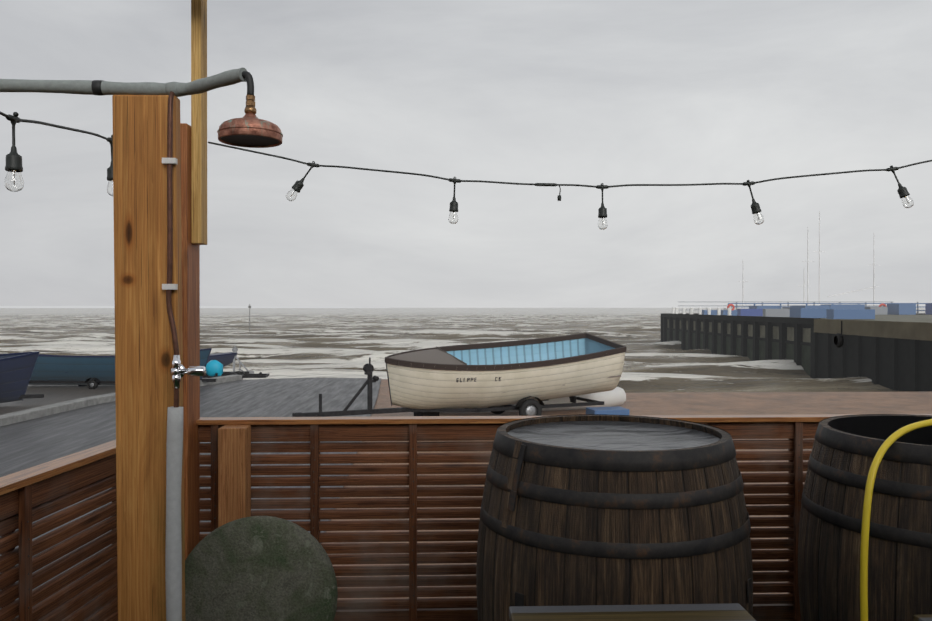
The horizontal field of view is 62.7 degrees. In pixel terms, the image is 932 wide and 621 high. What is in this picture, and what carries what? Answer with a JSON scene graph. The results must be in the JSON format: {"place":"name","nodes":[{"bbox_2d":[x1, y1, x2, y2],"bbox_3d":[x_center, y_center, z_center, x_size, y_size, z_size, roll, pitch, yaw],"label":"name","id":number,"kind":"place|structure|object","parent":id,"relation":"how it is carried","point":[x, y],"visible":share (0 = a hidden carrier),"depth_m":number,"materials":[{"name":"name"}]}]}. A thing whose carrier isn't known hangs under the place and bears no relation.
{"place":"outdoors","nodes":[
{"label":"outdoors","id":0,"kind":"place"},
{"bbox_2d":[0,385,114,414],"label":"pavement","id":1,"kind":"structure","parent":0,"point":[53,394],"depth_m":20.78,"materials":[{"name":"grey concrete"}]},
{"bbox_2d":[0,351,39,402],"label":"navy boat","id":2,"kind":"object","parent":1,"relation":"on","point":[16,371],"visible":0.92,"depth_m":18.36,"materials":[{"name":"blue"}]},
{"bbox_2d":[18,394,43,398],"bbox_3d":[-12.916,2.139,17.761,5.490,0.350,1.780,0,0,-22],"label":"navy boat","id":3,"kind":"object","parent":1,"relation":"on","point":[25,396],"visible":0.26,"depth_m":18.66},
{"bbox_2d":[27,348,211,385],"bbox_3d":[-10.400,1.700,22.930,5.558,1.149,1.935,0,-5,2],"label":"teal boat","id":4,"kind":"object","parent":1,"relation":"on","point":[64,368],"visible":0.42,"depth_m":22.18,"materials":[{"name":"blue"}]},
{"bbox_2d":[0,375,241,425],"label":"slipway kerb","id":5,"kind":"structure","parent":1,"relation":"on","point":[25,415],"depth_m":17.21,"materials":[{"name":"concrete"}]},
{"bbox_2d":[29,378,215,388],"bbox_3d":[-10.114,2.119,22.875,5.320,0.350,1.718,0,0,2],"label":"trailer","id":6,"kind":"object","parent":1,"relation":"on","point":[92,384],"visible":0.44,"depth_m":22.32,"materials":[{"name":"black metal"}]},
{"bbox_2d":[112,95,184,620],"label":"shower post","id":7,"kind":"object","parent":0,"point":[144,388],"visible":0.96,"depth_m":2.20,"materials":[{"name":"brown wood"}]},
{"bbox_2d":[0,68,282,620],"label":"outdoor shower","id":8,"kind":"object","parent":7,"relation":"attached to","point":[250,129],"visible":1,"depth_m":2.18,"materials":[{"name":"grey metal"}]},
{"bbox_2d":[0,314,900,392],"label":"mudflat","id":9,"kind":"structure","parent":0,"point":[276,346],"depth_m":70.65,"materials":[{"name":"grey soil"}]},
{"bbox_2d":[248,304,250,333],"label":"marker post","id":10,"kind":"object","parent":9,"relation":"in","point":[249,306],"visible":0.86,"depth_m":92.06,"materials":[{"name":"grey metal"}]},
{"bbox_2d":[0,308,924,313],"bbox_3d":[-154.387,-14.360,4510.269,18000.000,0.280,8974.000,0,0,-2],"label":"sea water","id":11,"kind":"structure","parent":0,"point":[362,310],"depth_m":898.41,"materials":[{"name":"grey liquid"}]},
{"bbox_2d":[0,306,365,307],"bbox_3d":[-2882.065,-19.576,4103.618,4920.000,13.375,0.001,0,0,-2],"label":"shore land","id":12,"kind":"structure","parent":11,"relation":"on","point":[200,307],"depth_m":4156.64,"materials":[{"name":"grey"}]},
{"bbox_2d":[0,0,931,307],"label":"sky","id":13,"kind":"structure","parent":0,"point":[581,92],"materials":[{"name":"grey"}]},
{"bbox_2d":[208,141,931,229],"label":"festoon","id":14,"kind":"object","parent":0,"point":[758,217],"visible":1,"depth_m":3.50,"materials":[{"name":"grey"}]},
{"bbox_2d":[322,379,931,598],"bbox_3d":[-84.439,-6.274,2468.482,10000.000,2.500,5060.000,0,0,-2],"label":"ground","id":15,"kind":"structure","parent":0,"point":[729,403],"depth_m":18.05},
{"bbox_2d":[0,378,380,617],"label":"slipway boards","id":16,"kind":"object","parent":15,"relation":"on","point":[26,444],"visible":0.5,"depth_m":16.53,"materials":[{"name":"grey wood"}]},
{"bbox_2d":[202,369,268,378],"bbox_3d":[-8.494,1.802,25.916,3.460,1.320,1.440,0,0,-7],"label":"boat trailer","id":17,"kind":"object","parent":15,"relation":"on","point":[259,375],"visible":0.31,"depth_m":26.00,"materials":[{"name":"metal"}]},
{"bbox_2d":[207,352,236,366],"bbox_3d":[-10.132,1.851,27.922,3.443,0.645,1.335,0,0,-10],"label":"covered boat","id":18,"kind":"object","parent":17,"relation":"on","point":[225,359],"visible":0.21,"depth_m":27.90,"materials":[{"name":"fabric"}]},
{"bbox_2d":[292,358,603,416],"bbox_3d":[-0.267,1.622,15.815,6.568,1.400,1.749,0,0,-23],"label":"trailer","id":19,"kind":"object","parent":15,"relation":"on","point":[525,406],"visible":0.67,"depth_m":15.37,"materials":[{"name":"black metal"}]},
{"bbox_2d":[385,333,626,408],"bbox_3d":[0.763,1.344,16.150,5.135,1.178,2.005,-4,11,-23],"label":"rowboat","id":20,"kind":"object","parent":19,"relation":"on","point":[547,368],"visible":0.9,"depth_m":15.52,"materials":[{"name":"wood"}]},
{"bbox_2d":[456,377,500,381],"bbox_3d":[0.250,1.353,14.975,0.895,0.087,0.032,0,0,-13],"label":"boat lettering","id":21,"kind":"object","parent":20,"relation":"attached to","point":[475,379],"visible":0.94,"depth_m":14.93,"materials":[{"name":"grey paint"}]},
{"bbox_2d":[414,406,628,415],"bbox_3d":[0.434,2.165,15.141,6.661,0.320,1.958,0,0,-2],"label":"beach clutter","id":22,"kind":"object","parent":15,"relation":"on","point":[617,410],"depth_m":15.49,"materials":[{"name":"plastic"}]},
{"bbox_2d":[444,387,625,412],"bbox_3d":[1.335,2.055,17.881,4.981,0.481,1.338,0,0,-12],"label":"inflatable tender","id":23,"kind":"object","parent":15,"relation":"on","point":[616,396],"visible":0.17,"depth_m":17.66,"materials":[{"name":"grey rubber"}]},
{"bbox_2d":[661,313,931,391],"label":"pier","id":24,"kind":"structure","parent":15,"relation":"on","point":[892,352],"depth_m":38.94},
{"bbox_2d":[672,302,931,318],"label":"pier fittings","id":25,"kind":"object","parent":24,"relation":"on","point":[839,310],"visible":0.92,"depth_m":62.45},
{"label":"deck floor","id":26,"kind":"structure","parent":15,"relation":"on","visible":0},
{"bbox_2d":[0,440,117,620],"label":"fence","id":27,"kind":"object","parent":26,"relation":"on","point":[28,496],"visible":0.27,"depth_m":2.52,"materials":[{"name":"brown wood"}]},
{"bbox_2d":[180,123,199,559],"bbox_3d":[-1.255,0.327,3.428,0.070,2.290,0.175,0,0,-2],"label":"corner post","id":28,"kind":"object","parent":26,"relation":"on","point":[191,313],"visible":0.52,"depth_m":3.37,"materials":[{"name":"brown wood"}]},
{"bbox_2d":[0,111,112,195],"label":"festoon","id":29,"kind":"object","parent":28,"relation":"attached to","point":[13,181],"visible":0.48,"depth_m":2.06,"materials":[{"name":"grey plastic"}]},
{"bbox_2d":[191,0,206,244],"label":"light plank","id":30,"kind":"object","parent":28,"relation":"attached to","point":[198,127],"visible":1,"depth_m":3.39,"materials":[{"name":"brown wood"}]},
{"bbox_2d":[218,425,250,526],"bbox_3d":[-1.036,0.996,3.428,0.120,0.952,0.104,0,0,-2],"label":"short post","id":31,"kind":"object","parent":26,"relation":"on","point":[234,472],"visible":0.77,"depth_m":3.38,"materials":[{"name":"brown wood"}]},
{"bbox_2d":[185,516,337,620],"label":"millstone","id":32,"kind":"object","parent":26,"relation":"on","point":[260,568],"visible":0.81,"depth_m":3.07,"materials":[{"name":"stone"}]},
{"bbox_2d":[196,414,931,620],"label":"fence","id":33,"kind":"object","parent":26,"relation":"on","point":[798,431],"visible":0.44,"depth_m":3.54,"materials":[{"name":"brown wood"}]},
{"bbox_2d":[476,414,752,620],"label":"covered barrel","id":34,"kind":"object","parent":26,"relation":"on","point":[588,509],"visible":0.94,"depth_m":2.33,"materials":[{"name":"brown wood"}]},
{"bbox_2d":[509,603,755,620],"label":"barrel step","id":35,"kind":"object","parent":26,"relation":"on","point":[701,612],"visible":1,"depth_m":2.10,"materials":[{"name":"brown wood"}]},
{"bbox_2d":[798,414,931,620],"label":"wooden barrel","id":36,"kind":"object","parent":26,"relation":"on","point":[845,448],"visible":0.96,"depth_m":2.52,"materials":[{"name":"brown wood"}]},
{"bbox_2d":[860,419,931,620],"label":"garden hose","id":37,"kind":"object","parent":36,"relation":"on","point":[890,440],"visible":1,"depth_m":2.37,"materials":[{"name":"yellow rubber"}]},
{"bbox_2d":[914,614,931,620],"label":"table","id":38,"kind":"object","parent":26,"relation":"on","point":[926,617],"visible":1,"depth_m":2.08,"materials":[{"name":"brown wood"}]},
{"bbox_2d":[737,211,877,308],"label":"masts","id":39,"kind":"object","parent":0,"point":[807,261],"visible":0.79,"depth_m":111.67,"materials":[{"name":"silver metal"}]},
{"bbox_3d":[-10.186,2.602,27.959,4.900,0.797,6.300,0,0,-2],"label":"slipway ramp","id":40,"kind":"object","parent":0,"visible":0},
{"bbox_2d":[206,360,222,375],"bbox_3d":[-8.591,2.310,26.061,0.621,1.282,0.448,0,0,-2],"label":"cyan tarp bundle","id":41,"kind":"object","parent":40,"relation":"on","point":[213,367],"visible":0.75,"depth_m":25.91,"materials":[{"name":"teal fabric"}]},
{"bbox_2d":[206,344,253,379],"bbox_3d":[-9.713,1.923,27.996,3.780,1.400,1.346,0,0,-10],"label":"trailer","id":42,"kind":"object","parent":40,"relation":"on","point":[235,349],"visible":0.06,"depth_m":28.20,"materials":[{"name":"grey metal"}]}
]}

